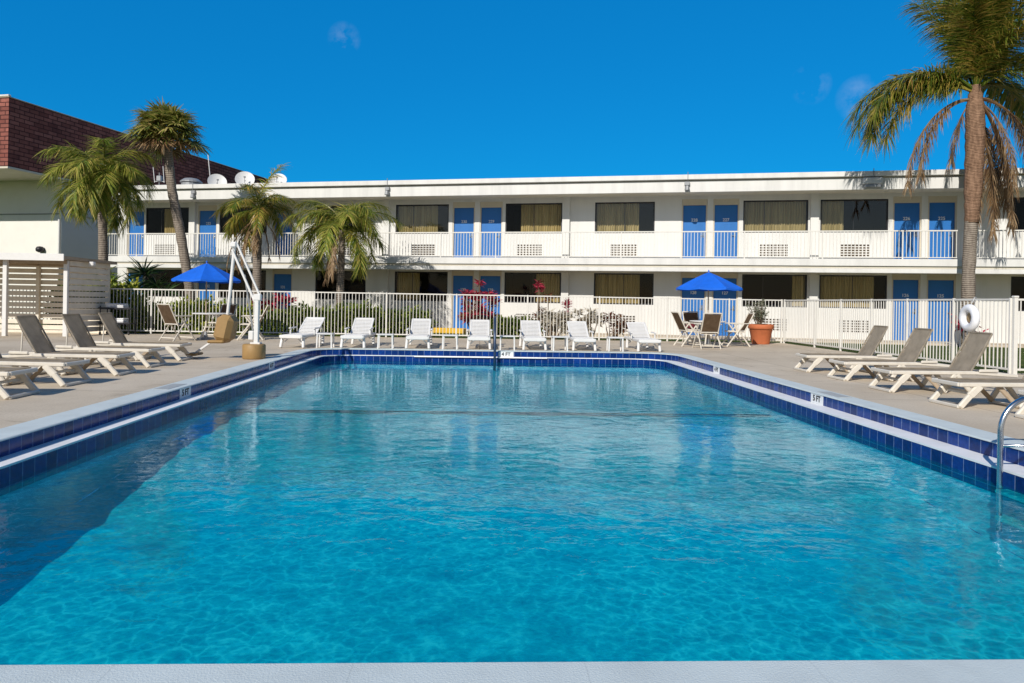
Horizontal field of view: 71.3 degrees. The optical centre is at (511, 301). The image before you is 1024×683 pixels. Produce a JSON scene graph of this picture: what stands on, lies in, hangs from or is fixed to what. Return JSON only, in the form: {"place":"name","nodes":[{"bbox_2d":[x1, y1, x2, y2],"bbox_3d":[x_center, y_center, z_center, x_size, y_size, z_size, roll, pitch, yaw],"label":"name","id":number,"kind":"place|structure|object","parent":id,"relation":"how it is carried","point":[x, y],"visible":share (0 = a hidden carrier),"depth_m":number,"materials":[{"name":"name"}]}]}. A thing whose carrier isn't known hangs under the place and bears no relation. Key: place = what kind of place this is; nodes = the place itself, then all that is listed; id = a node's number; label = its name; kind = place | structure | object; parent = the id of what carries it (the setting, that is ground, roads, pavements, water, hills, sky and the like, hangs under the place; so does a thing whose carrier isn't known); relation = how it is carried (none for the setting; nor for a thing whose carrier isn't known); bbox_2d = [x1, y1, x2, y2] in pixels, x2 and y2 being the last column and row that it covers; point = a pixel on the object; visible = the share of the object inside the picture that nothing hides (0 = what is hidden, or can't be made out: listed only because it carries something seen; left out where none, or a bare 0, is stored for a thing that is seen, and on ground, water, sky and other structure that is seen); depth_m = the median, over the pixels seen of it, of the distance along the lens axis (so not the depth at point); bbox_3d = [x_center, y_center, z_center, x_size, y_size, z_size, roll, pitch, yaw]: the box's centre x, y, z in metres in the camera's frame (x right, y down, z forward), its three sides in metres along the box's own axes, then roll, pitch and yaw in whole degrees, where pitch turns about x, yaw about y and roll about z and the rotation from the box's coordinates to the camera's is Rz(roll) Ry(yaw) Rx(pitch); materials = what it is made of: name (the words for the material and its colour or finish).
{"place":"outdoors","nodes":[
{"label":"outdoors","id":0,"kind":"place"},
{"bbox_2d":[98,306,136,334],"bbox_3d":[-11.875,0.549,21.496,0.920,0.860,0.490,1,0,-3],"label":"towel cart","id":1,"kind":"object","parent":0,"point":[121,308],"visible":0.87,"depth_m":21.27,"materials":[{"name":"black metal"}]},
{"bbox_2d":[0,94,267,318],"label":"brick building","id":2,"kind":"structure","parent":0,"point":[29,131],"depth_m":31.63,"materials":[{"name":"beige paint"}]},
{"bbox_2d":[0,361,1023,664],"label":"water","id":3,"kind":"structure","parent":0,"point":[556,629],"depth_m":4.48,"materials":[{"name":"blue liquid"}]},
{"bbox_2d":[0,332,1023,440],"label":"pool deck","id":4,"kind":"structure","parent":0,"point":[777,360],"depth_m":12.04,"materials":[{"name":"beige concrete"}]},
{"bbox_2d":[0,367,39,399],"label":"sling lounger","id":5,"kind":"object","parent":4,"relation":"on","point":[19,373],"visible":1,"depth_m":8.25,"materials":[{"name":"plastic"}]},
{"bbox_2d":[0,353,91,386],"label":"sling lounger","id":6,"kind":"object","parent":4,"relation":"on","point":[47,365],"visible":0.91,"depth_m":9.29,"materials":[{"name":"beige plastic"}]},
{"bbox_2d":[0,253,116,336],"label":"slatted cabana","id":7,"kind":"object","parent":4,"relation":"on","point":[83,270],"visible":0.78,"depth_m":21.62,"materials":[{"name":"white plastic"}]},
{"bbox_2d":[1,315,136,375],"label":"sling lounger","id":8,"kind":"object","parent":4,"relation":"on","point":[40,344],"visible":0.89,"depth_m":10.54,"materials":[{"name":"beige"}]},
{"bbox_2d":[54,313,166,367],"bbox_3d":[-6.845,0.635,11.960,1.854,0.862,0.615,1,0,-1],"label":"sling lounger","id":9,"kind":"object","parent":4,"relation":"on","point":[77,329],"visible":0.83,"depth_m":11.87,"materials":[{"name":"beige"}]},
{"bbox_2d":[76,312,192,360],"bbox_3d":[-6.948,0.633,13.193,1.854,0.862,0.615,1,0,-4],"label":"sling lounger","id":10,"kind":"object","parent":4,"relation":"on","point":[112,328],"visible":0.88,"depth_m":13.06,"materials":[{"name":"beige"}]},
{"bbox_2d":[156,303,195,341],"bbox_3d":[-8.891,0.540,18.859,0.606,0.992,0.814,1,0,26],"label":"folding chair","id":11,"kind":"object","parent":4,"relation":"on","point":[168,316],"visible":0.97,"depth_m":18.67,"materials":[{"name":"plastic"}]},
{"bbox_2d":[171,261,240,339],"bbox_3d":[-8.507,-0.059,19.843,1.682,2.190,1.682,1,0,9],"label":"patio umbrella","id":12,"kind":"object","parent":4,"relation":"on","point":[206,273],"visible":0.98,"depth_m":19.47,"materials":[{"name":"blue fabric"}]},
{"bbox_2d":[192,313,231,339],"bbox_3d":[-8.350,0.677,19.850,1.040,0.745,1.040,1,0,-20],"label":"round table","id":13,"kind":"object","parent":4,"relation":"on","point":[206,322],"visible":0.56,"depth_m":19.58,"materials":[{"name":"white plastic"}]},
{"bbox_2d":[207,304,237,334],"bbox_3d":[-8.534,0.546,21.017,0.606,0.992,0.814,1,0,9],"label":"folding chair","id":14,"kind":"object","parent":4,"relation":"on","point":[233,307],"visible":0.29,"depth_m":21.30,"materials":[{"name":"plastic"}]},
{"bbox_2d":[186,242,265,359],"bbox_3d":[-5.466,-0.037,13.731,1.435,2.250,0.480,1,0,-3],"label":"pool lift","id":15,"kind":"object","parent":4,"relation":"on","point":[226,327],"visible":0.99,"depth_m":13.72,"materials":[{"name":"white metal"}]},
{"bbox_2d":[237,305,269,339],"bbox_3d":[-7.250,0.568,20.014,0.814,0.992,0.606,1,0,-14],"label":"folding chair","id":16,"kind":"object","parent":4,"relation":"on","point":[249,326],"visible":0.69,"depth_m":19.84,"materials":[{"name":"plastic"}]},
{"bbox_2d":[279,317,327,347],"bbox_3d":[-5.147,0.743,17.732,0.665,0.701,1.905,1,0,4],"label":"slatted lounger","id":17,"kind":"object","parent":4,"relation":"on","point":[302,334],"visible":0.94,"depth_m":17.93,"materials":[{"name":"white plastic"}]},
{"bbox_2d":[316,333,334,347],"bbox_3d":[-4.503,0.927,17.218,0.380,0.356,0.380,1,0,-5],"label":"side table","id":18,"kind":"object","parent":4,"relation":"on","point":[320,334],"visible":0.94,"depth_m":17.05,"materials":[{"name":"white plastic"}]},
{"bbox_2d":[340,318,375,347],"bbox_3d":[-3.853,0.764,17.995,0.665,0.701,1.905,1,0,-2],"label":"slatted lounger","id":19,"kind":"object","parent":4,"relation":"on","point":[356,333],"visible":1,"depth_m":18.24,"materials":[{"name":"white plastic"}]},
{"bbox_2d":[1,288,782,342],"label":"fence","id":20,"kind":"object","parent":4,"relation":"on","point":[362,293],"visible":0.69,"depth_m":22.50,"materials":[{"name":"white metal"}]},
{"bbox_2d":[405,318,432,348],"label":"slatted lounger","id":21,"kind":"object","parent":4,"relation":"on","point":[421,333],"visible":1,"depth_m":18.38,"materials":[{"name":"white plastic"}]},
{"bbox_2d":[466,320,492,349],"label":"slatted lounger","id":22,"kind":"object","parent":4,"relation":"on","point":[480,326],"visible":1,"depth_m":18.57,"materials":[{"name":"white plastic"}]},
{"bbox_2d":[0,348,1023,682],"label":"swimming pool","id":23,"kind":"structure","parent":4,"relation":"in","point":[30,448],"depth_m":5.96,"materials":[{"name":"liquid"}]},
{"bbox_2d":[492,316,496,369],"bbox_3d":[-0.418,0.977,17.192,0.120,1.272,0.770,1,0,-3],"label":"step handrail","id":24,"kind":"object","parent":23,"relation":"on","point":[494,340],"visible":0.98,"depth_m":16.84,"materials":[{"name":"silver metal"}]},
{"bbox_2d":[519,320,546,350],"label":"slatted lounger","id":25,"kind":"object","parent":4,"relation":"on","point":[533,333],"visible":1,"depth_m":18.63,"materials":[{"name":"white plastic"}]},
{"bbox_2d":[565,321,596,350],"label":"slatted lounger","id":26,"kind":"object","parent":4,"relation":"on","point":[581,335],"visible":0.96,"depth_m":18.72,"materials":[{"name":"white plastic"}]},
{"bbox_2d":[606,336,623,351],"bbox_3d":[2.560,1.046,17.732,0.380,0.356,0.380,1,0,-1],"label":"side table","id":27,"kind":"object","parent":4,"relation":"on","point":[608,345],"visible":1,"depth_m":17.55,"materials":[{"name":"white plastic"}]},
{"bbox_2d":[624,322,660,351],"bbox_3d":[3.373,0.893,18.536,0.665,0.701,1.905,1,0,-2],"label":"slatted lounger","id":28,"kind":"object","parent":4,"relation":"on","point":[634,328],"visible":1,"depth_m":18.78,"materials":[{"name":"white plastic"}]},
{"bbox_2d":[671,311,702,346],"bbox_3d":[5.030,0.776,20.482,0.814,0.992,0.606,1,0,-11],"label":"folding chair","id":29,"kind":"object","parent":4,"relation":"on","point":[679,322],"visible":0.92,"depth_m":20.38,"materials":[{"name":"brown"}]},
{"bbox_2d":[682,311,704,343],"bbox_3d":[5.573,0.785,21.895,0.606,0.992,0.814,1,0,-3],"label":"folding chair","id":30,"kind":"object","parent":4,"relation":"on","point":[688,316],"visible":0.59,"depth_m":22.18,"materials":[{"name":"plastic"}]},
{"bbox_2d":[692,313,721,349],"bbox_3d":[5.308,0.780,19.329,0.606,0.992,0.814,1,0,-4],"label":"folding chair","id":31,"kind":"object","parent":4,"relation":"on","point":[711,323],"visible":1,"depth_m":19.10,"materials":[{"name":"fabric"}]},
{"bbox_2d":[690,320,726,346],"bbox_3d":[5.658,0.914,20.621,1.040,0.745,1.040,1,0,-20],"label":"round table","id":32,"kind":"object","parent":4,"relation":"on","point":[706,334],"visible":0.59,"depth_m":20.45,"materials":[{"name":"white plastic"}]},
{"bbox_2d":[676,270,742,345],"bbox_3d":[5.670,0.171,20.621,1.794,2.210,1.794,1,0,9],"label":"patio umbrella","id":33,"kind":"object","parent":4,"relation":"on","point":[708,281],"visible":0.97,"depth_m":20.16,"materials":[{"name":"blue fabric"}]},
{"bbox_2d":[722,313,754,346],"bbox_3d":[6.570,0.802,20.758,0.814,0.992,0.606,1,0,0],"label":"folding chair","id":34,"kind":"object","parent":4,"relation":"on","point":[747,321],"visible":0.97,"depth_m":20.64,"materials":[{"name":"plastic"}]},
{"bbox_2d":[748,324,773,343],"bbox_3d":[7.784,1.004,22.317,0.770,0.615,0.770,1,0,-3],"label":"terracotta pot","id":35,"kind":"object","parent":4,"relation":"on","point":[761,334],"visible":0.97,"depth_m":22.05,"materials":[{"name":"ceramic"}]},
{"bbox_2d":[746,299,768,324],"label":"potted shrub","id":36,"kind":"object","parent":35,"relation":"on","point":[759,311],"visible":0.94,"depth_m":22.23,"materials":[{"name":"green plant"}]},
{"bbox_2d":[794,325,897,372],"bbox_3d":[6.249,0.857,13.174,1.854,0.862,0.615,1,0,0],"label":"sling lounger","id":37,"kind":"object","parent":4,"relation":"on","point":[874,338],"visible":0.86,"depth_m":13.07,"materials":[{"name":"beige"}]},
{"bbox_2d":[827,328,949,381],"bbox_3d":[6.254,0.857,11.798,1.854,0.862,0.615,1,0,-3],"label":"sling lounger","id":38,"kind":"object","parent":4,"relation":"on","point":[918,338],"visible":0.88,"depth_m":11.74,"materials":[{"name":"beige"}]},
{"bbox_2d":[783,298,1011,373],"bbox_3d":[8.961,0.626,18.025,0.048,1.410,9.828,1,0,-3],"label":"fence","id":39,"kind":"object","parent":4,"relation":"on","point":[871,315],"visible":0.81,"depth_m":16.84,"materials":[{"name":"white metal"}]},
{"bbox_2d":[959,297,979,331],"bbox_3d":[8.966,0.241,13.933,0.205,0.680,0.540,1,0,0],"label":"life ring","id":40,"kind":"object","parent":39,"relation":"hanging from","point":[969,317],"visible":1,"depth_m":13.87,"materials":[{"name":"white plastic"}]},
{"bbox_2d":[869,331,1017,392],"bbox_3d":[6.208,0.856,10.294,1.854,0.862,0.615,1,0,-2],"label":"sling lounger","id":41,"kind":"object","parent":4,"relation":"on","point":[968,357],"visible":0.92,"depth_m":10.21,"materials":[{"name":"beige"}]},
{"bbox_2d":[929,376,1023,408],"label":"sling lounger","id":42,"kind":"object","parent":4,"relation":"on","point":[998,384],"visible":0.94,"depth_m":8.78,"materials":[{"name":"beige plastic"}]},
{"bbox_2d":[995,397,1023,528],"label":"pool ladder","id":43,"kind":"object","parent":4,"relation":"on","point":[1009,408],"visible":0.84,"depth_m":5.81,"materials":[{"name":"metal"}]},
{"bbox_2d":[1011,296,1023,374],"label":"fence","id":44,"kind":"object","parent":4,"relation":"on","point":[1014,345],"visible":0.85,"depth_m":13.05,"materials":[{"name":"white metal"}]},
{"bbox_2d":[1015,390,1023,418],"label":"sling lounger","id":45,"kind":"object","parent":4,"relation":"on","point":[1019,413],"visible":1,"depth_m":7.85,"materials":[{"name":"beige plastic"}]},
{"bbox_2d":[0,323,1023,373],"bbox_3d":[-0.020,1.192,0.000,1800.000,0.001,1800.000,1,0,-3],"label":"ground","id":46,"kind":"structure","parent":0,"point":[987,357],"depth_m":21.11,"materials":[{"name":"beige concrete"}]},
{"bbox_2d":[34,135,160,285],"bbox_3d":[-13.932,-2.222,23.962,3.799,6.380,3.801,1,0,25],"label":"palm tree","id":47,"kind":"object","parent":46,"relation":"on","point":[96,189],"visible":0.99,"depth_m":23.54,"materials":[{"name":"green plant"}]},
{"bbox_2d":[44,275,150,331],"bbox_3d":[-13.633,0.074,23.456,3.326,1.953,1.615,1,0,-3],"label":"hedge","id":48,"kind":"object","parent":46,"relation":"on","point":[123,293],"visible":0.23,"depth_m":23.18,"materials":[{"name":"green plant"}]},
{"bbox_2d":[122,256,179,301],"bbox_3d":[-12.939,-0.353,25.440,2.284,2.668,1.679,1,0,-3],"label":"dracaena","id":49,"kind":"object","parent":46,"relation":"on","point":[143,271],"visible":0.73,"depth_m":25.42,"materials":[{"name":"green plant"}]},
{"bbox_2d":[115,96,212,301],"bbox_3d":[-12.143,-3.038,24.933,3.199,8.097,2.985,1,0,-3],"label":"palm tree","id":50,"kind":"object","parent":46,"relation":"on","point":[164,125],"visible":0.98,"depth_m":24.84,"materials":[{"name":"green plant"}]},
{"bbox_2d":[121,294,262,333],"bbox_3d":[-10.418,0.420,23.272,4.637,1.396,1.652,1,0,-3],"label":"hedge","id":51,"kind":"object","parent":46,"relation":"on","point":[182,312],"visible":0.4,"depth_m":22.93,"materials":[{"name":"green plant"}]},
{"bbox_2d":[211,163,302,312],"bbox_3d":[-8.791,-1.994,24.841,3.145,6.093,3.031,1,0,-33],"label":"palm tree","id":52,"kind":"object","parent":46,"relation":"on","point":[264,210],"visible":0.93,"depth_m":24.72,"materials":[{"name":"green plant"}]},
{"bbox_2d":[246,292,298,331],"bbox_3d":[-8.226,0.354,24.634,1.669,1.416,1.120,1,0,5],"label":"cordyline","id":53,"kind":"object","parent":46,"relation":"on","point":[283,300],"visible":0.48,"depth_m":24.48,"materials":[{"name":"red plant"}]},
{"bbox_2d":[248,300,336,334],"bbox_3d":[-7.196,0.548,23.674,3.090,1.250,1.537,1,0,-3],"label":"hedge","id":54,"kind":"object","parent":46,"relation":"on","point":[286,319],"visible":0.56,"depth_m":23.34,"materials":[{"name":"green plant"}]},
{"bbox_2d":[277,199,405,322],"bbox_3d":[-5.906,-1.283,24.845,3.796,4.767,4.018,1,0,31],"label":"palm tree","id":55,"kind":"object","parent":46,"relation":"on","point":[347,215],"visible":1,"depth_m":24.30,"materials":[{"name":"green plant"}]},
{"bbox_2d":[325,299,438,336],"bbox_3d":[-4.421,0.547,23.643,4.019,1.344,1.664,1,0,-3],"label":"hedge","id":56,"kind":"object","parent":46,"relation":"on","point":[411,313],"visible":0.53,"depth_m":23.28,"materials":[{"name":"green plant"}]},
{"bbox_2d":[430,327,465,333],"bbox_3d":[-2.507,1.055,26.415,1.600,0.190,0.500,1,0,12],"label":"concrete step","id":57,"kind":"object","parent":46,"relation":"on","point":[452,330],"visible":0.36,"depth_m":26.14,"materials":[{"name":"yellow paint"}]},
{"bbox_2d":[458,279,502,333],"bbox_3d":[-1.069,0.192,23.976,1.565,1.984,1.095,1,0,-3],"label":"cordyline","id":58,"kind":"object","parent":46,"relation":"on","point":[478,312],"visible":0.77,"depth_m":23.86,"materials":[{"name":"red plant"}]},
{"bbox_2d":[489,314,544,337],"bbox_3d":[0.129,0.844,23.963,1.999,0.893,1.501,1,0,-3],"label":"hedge","id":59,"kind":"object","parent":46,"relation":"on","point":[515,322],"visible":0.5,"depth_m":23.61,"materials":[{"name":"green plant"}]},
{"bbox_2d":[533,279,545,320],"bbox_3d":[0.914,0.217,24.059,0.468,1.982,0.492,1,0,-16],"label":"cordyline","id":60,"kind":"object","parent":46,"relation":"on","point":[539,286],"visible":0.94,"depth_m":24.05,"materials":[{"name":"red plant"}]},
{"bbox_2d":[534,308,574,338],"bbox_3d":[1.412,0.718,23.435,1.307,1.024,1.121,1,0,-24],"label":"shrub","id":61,"kind":"object","parent":46,"relation":"on","point":[558,318],"visible":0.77,"depth_m":23.31,"materials":[{"name":"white plant"}]},
{"bbox_2d":[572,307,604,336],"bbox_3d":[2.523,0.680,23.584,1.204,1.128,1.040,1,0,-3],"label":"shrub","id":62,"kind":"object","parent":46,"relation":"on","point":[593,314],"visible":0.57,"depth_m":23.52,"materials":[{"name":"green plant"}]},
{"bbox_2d":[600,312,627,339],"bbox_3d":[3.405,0.777,23.650,1.137,0.972,1.050,1,0,-3],"label":"shrub","id":63,"kind":"object","parent":46,"relation":"on","point":[622,330],"visible":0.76,"depth_m":23.53,"materials":[{"name":"green plant"}]},
{"bbox_2d":[838,0,1023,347],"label":"palm tree","id":64,"kind":"object","parent":46,"relation":"on","point":[977,43],"visible":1,"depth_m":22.07,"materials":[{"name":"green plant"}]},
{"bbox_2d":[107,168,1023,347],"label":"motel building","id":65,"kind":"structure","parent":0,"point":[873,234],"depth_m":26.64,"materials":[{"name":"beige paint"}]},
{"bbox_2d":[127,206,144,255],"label":"door","id":66,"kind":"structure","parent":65,"relation":"in","point":[141,220],"depth_m":31.47,"materials":[{"name":"blue paint"}]},
{"bbox_2d":[145,269,184,296],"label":"window","id":67,"kind":"structure","parent":65,"relation":"in","point":[169,273],"depth_m":32.73,"materials":[{"name":"black glass"}]},
{"bbox_2d":[146,207,188,234],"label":"window","id":68,"kind":"structure","parent":65,"relation":"in","point":[158,220],"depth_m":31.66,"materials":[{"name":"black glass"}]},
{"bbox_2d":[180,178,201,184],"bbox_3d":[-14.613,-5.247,32.484,0.940,0.800,0.926,1,0,-3],"label":"roof vent","id":69,"kind":"object","parent":65,"relation":"on","point":[189,181],"visible":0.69,"depth_m":32.14,"materials":[{"name":"grey metal"}]},
{"bbox_2d":[197,282,215,300],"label":"door","id":70,"kind":"structure","parent":65,"relation":"in","point":[200,286],"depth_m":30.75,"materials":[{"name":"blue paint"}]},
{"bbox_2d":[198,205,216,255],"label":"door","id":71,"kind":"structure","parent":65,"relation":"in","point":[206,223],"depth_m":30.75,"materials":[{"name":"blue paint"}]},
{"bbox_2d":[207,174,226,183],"bbox_3d":[-14.564,-5.596,35.209,0.900,1.501,0.703,1,0,-28],"label":"satellite dish","id":72,"kind":"object","parent":65,"relation":"on","point":[216,179],"visible":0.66,"depth_m":35.28,"materials":[{"name":"paint"}]},
{"bbox_2d":[219,270,265,297],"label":"window","id":73,"kind":"structure","parent":65,"relation":"in","point":[222,286],"depth_m":31.88,"materials":[{"name":"black glass"}]},
{"bbox_2d":[220,207,266,234],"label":"window","id":74,"kind":"structure","parent":65,"relation":"in","point":[223,219],"depth_m":31.05,"materials":[{"name":"black glass"}]},
{"bbox_2d":[235,171,254,182],"bbox_3d":[-12.863,-5.566,34.339,0.900,1.497,0.698,1,0,-18],"label":"satellite dish","id":75,"kind":"object","parent":65,"relation":"on","point":[244,177],"visible":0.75,"depth_m":34.38,"materials":[{"name":"paint"}]},
{"bbox_2d":[268,173,286,182],"bbox_3d":[-11.337,-5.523,34.533,0.860,1.464,0.685,1,0,-8],"label":"satellite dish","id":76,"kind":"object","parent":65,"relation":"on","point":[283,178],"visible":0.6,"depth_m":34.61,"materials":[{"name":"paint"}]},
{"bbox_2d":[272,269,291,309],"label":"door","id":77,"kind":"structure","parent":65,"relation":"in","point":[281,278],"depth_m":30.01,"materials":[{"name":"blue paint"}]},
{"bbox_2d":[273,204,292,256],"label":"door","id":78,"kind":"structure","parent":65,"relation":"in","point":[286,230],"depth_m":30.00,"materials":[{"name":"blue paint"}]},
{"bbox_2d":[315,271,365,299],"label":"window","id":79,"kind":"structure","parent":65,"relation":"in","point":[349,286],"depth_m":30.93,"materials":[{"name":"black glass"}]},
{"bbox_2d":[317,205,366,233],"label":"window","id":80,"kind":"structure","parent":65,"relation":"in","point":[333,207],"depth_m":30.43,"materials":[{"name":"black glass"}]},
{"bbox_2d":[395,271,447,300],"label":"window","id":81,"kind":"structure","parent":65,"relation":"in","point":[405,282],"depth_m":29.12,"materials":[{"name":"black glass"}]},
{"bbox_2d":[396,204,448,233],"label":"window","id":82,"kind":"structure","parent":65,"relation":"in","point":[432,217],"depth_m":28.93,"materials":[{"name":"beige glass"}]},
{"bbox_2d":[451,270,473,328],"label":"door","id":83,"kind":"structure","parent":65,"relation":"in","point":[462,280],"depth_m":28.41,"materials":[{"name":"blue paint"}]},
{"bbox_2d":[452,202,474,256],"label":"door","id":84,"kind":"structure","parent":65,"relation":"in","point":[463,212],"depth_m":28.39,"materials":[{"name":"blue paint"}]},
{"bbox_2d":[479,270,501,329],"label":"door","id":85,"kind":"structure","parent":65,"relation":"in","point":[492,278],"depth_m":28.14,"materials":[{"name":"blue paint"}]},
{"bbox_2d":[479,202,502,257],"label":"door","id":86,"kind":"structure","parent":65,"relation":"in","point":[491,213],"depth_m":28.17,"materials":[{"name":"blue paint"}]},
{"bbox_2d":[504,272,560,302],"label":"window","id":87,"kind":"structure","parent":65,"relation":"in","point":[516,283],"depth_m":28.39,"materials":[{"name":"black glass"}]},
{"bbox_2d":[505,203,561,233],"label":"window","id":88,"kind":"structure","parent":65,"relation":"in","point":[520,217],"depth_m":27.93,"materials":[{"name":"beige glass"}]},
{"bbox_2d":[594,273,653,304],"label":"window","id":89,"kind":"structure","parent":65,"relation":"in","point":[605,284],"depth_m":27.28,"materials":[{"name":"beige glass"}]},
{"bbox_2d":[595,202,654,232],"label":"window","id":90,"kind":"structure","parent":65,"relation":"in","point":[609,216],"depth_m":27.30,"materials":[{"name":"beige glass"}]},
{"bbox_2d":[680,272,705,334],"bbox_3d":[6.739,0.055,26.563,0.916,2.358,0.118,1,0,12],"label":"door","id":91,"kind":"structure","parent":65,"relation":"in","point":[685,276],"depth_m":26.55,"materials":[{"name":"blue paint"}]},
{"bbox_2d":[681,199,707,257],"bbox_3d":[6.785,-2.645,26.563,0.916,2.358,0.118,1,0,12],"label":"door","id":92,"kind":"structure","parent":65,"relation":"in","point":[694,211],"depth_m":26.55,"materials":[{"name":"blue paint"}]},
{"bbox_2d":[711,272,737,335],"bbox_3d":[7.845,0.074,26.330,0.916,2.358,0.118,1,0,12],"label":"door","id":93,"kind":"structure","parent":65,"relation":"in","point":[732,277],"depth_m":26.30,"materials":[{"name":"blue paint"}]},
{"bbox_2d":[713,199,738,257],"bbox_3d":[7.890,-2.626,26.330,0.916,2.358,0.118,1,0,12],"label":"door","id":94,"kind":"structure","parent":65,"relation":"in","point":[725,211],"depth_m":26.32,"materials":[{"name":"blue paint"}]},
{"bbox_2d":[742,274,806,307],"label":"window","id":95,"kind":"structure","parent":65,"relation":"in","point":[754,286],"depth_m":27.39,"materials":[{"name":"black glass"}]},
{"bbox_2d":[743,200,807,232],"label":"window","id":96,"kind":"structure","parent":65,"relation":"in","point":[759,215],"depth_m":26.07,"materials":[{"name":"beige glass"}]},
{"bbox_2d":[819,275,886,308],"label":"window","id":97,"kind":"structure","parent":65,"relation":"in","point":[831,287],"depth_m":25.59,"materials":[{"name":"brown glass"}]},
{"bbox_2d":[820,199,887,230],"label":"window","id":98,"kind":"structure","parent":65,"relation":"in","point":[841,214],"depth_m":25.92,"materials":[{"name":"black glass"}]},
{"bbox_2d":[891,273,919,339],"bbox_3d":[13.813,0.174,25.071,0.916,2.358,0.118,1,0,12],"label":"door","id":99,"kind":"structure","parent":65,"relation":"in","point":[904,285],"depth_m":25.07,"materials":[{"name":"blue paint"}]},
{"bbox_2d":[892,196,921,258],"bbox_3d":[13.858,-2.525,25.071,0.916,2.358,0.118,1,0,12],"label":"door","id":100,"kind":"structure","parent":65,"relation":"in","point":[907,210],"depth_m":25.06,"materials":[{"name":"blue paint"}]},
{"bbox_2d":[926,274,955,340],"bbox_3d":[14.908,0.193,24.840,0.916,2.358,0.118,1,0,12],"label":"door","id":101,"kind":"structure","parent":65,"relation":"in","point":[939,286],"depth_m":24.83,"materials":[{"name":"blue paint"}]},
{"bbox_2d":[927,196,956,258],"bbox_3d":[14.954,-2.507,24.840,0.916,2.358,0.118,1,0,12],"label":"door","id":102,"kind":"structure","parent":65,"relation":"in","point":[942,210],"depth_m":24.83,"materials":[{"name":"blue paint"}]},
{"bbox_2d":[1011,276,1023,310],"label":"window","id":103,"kind":"structure","parent":65,"relation":"in","point":[1017,283],"depth_m":25.69,"materials":[{"name":"black glass"}]},
{"bbox_2d":[1012,197,1023,231],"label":"window","id":104,"kind":"structure","parent":65,"relation":"in","point":[1019,208],"depth_m":25.69,"materials":[{"name":"black glass"}]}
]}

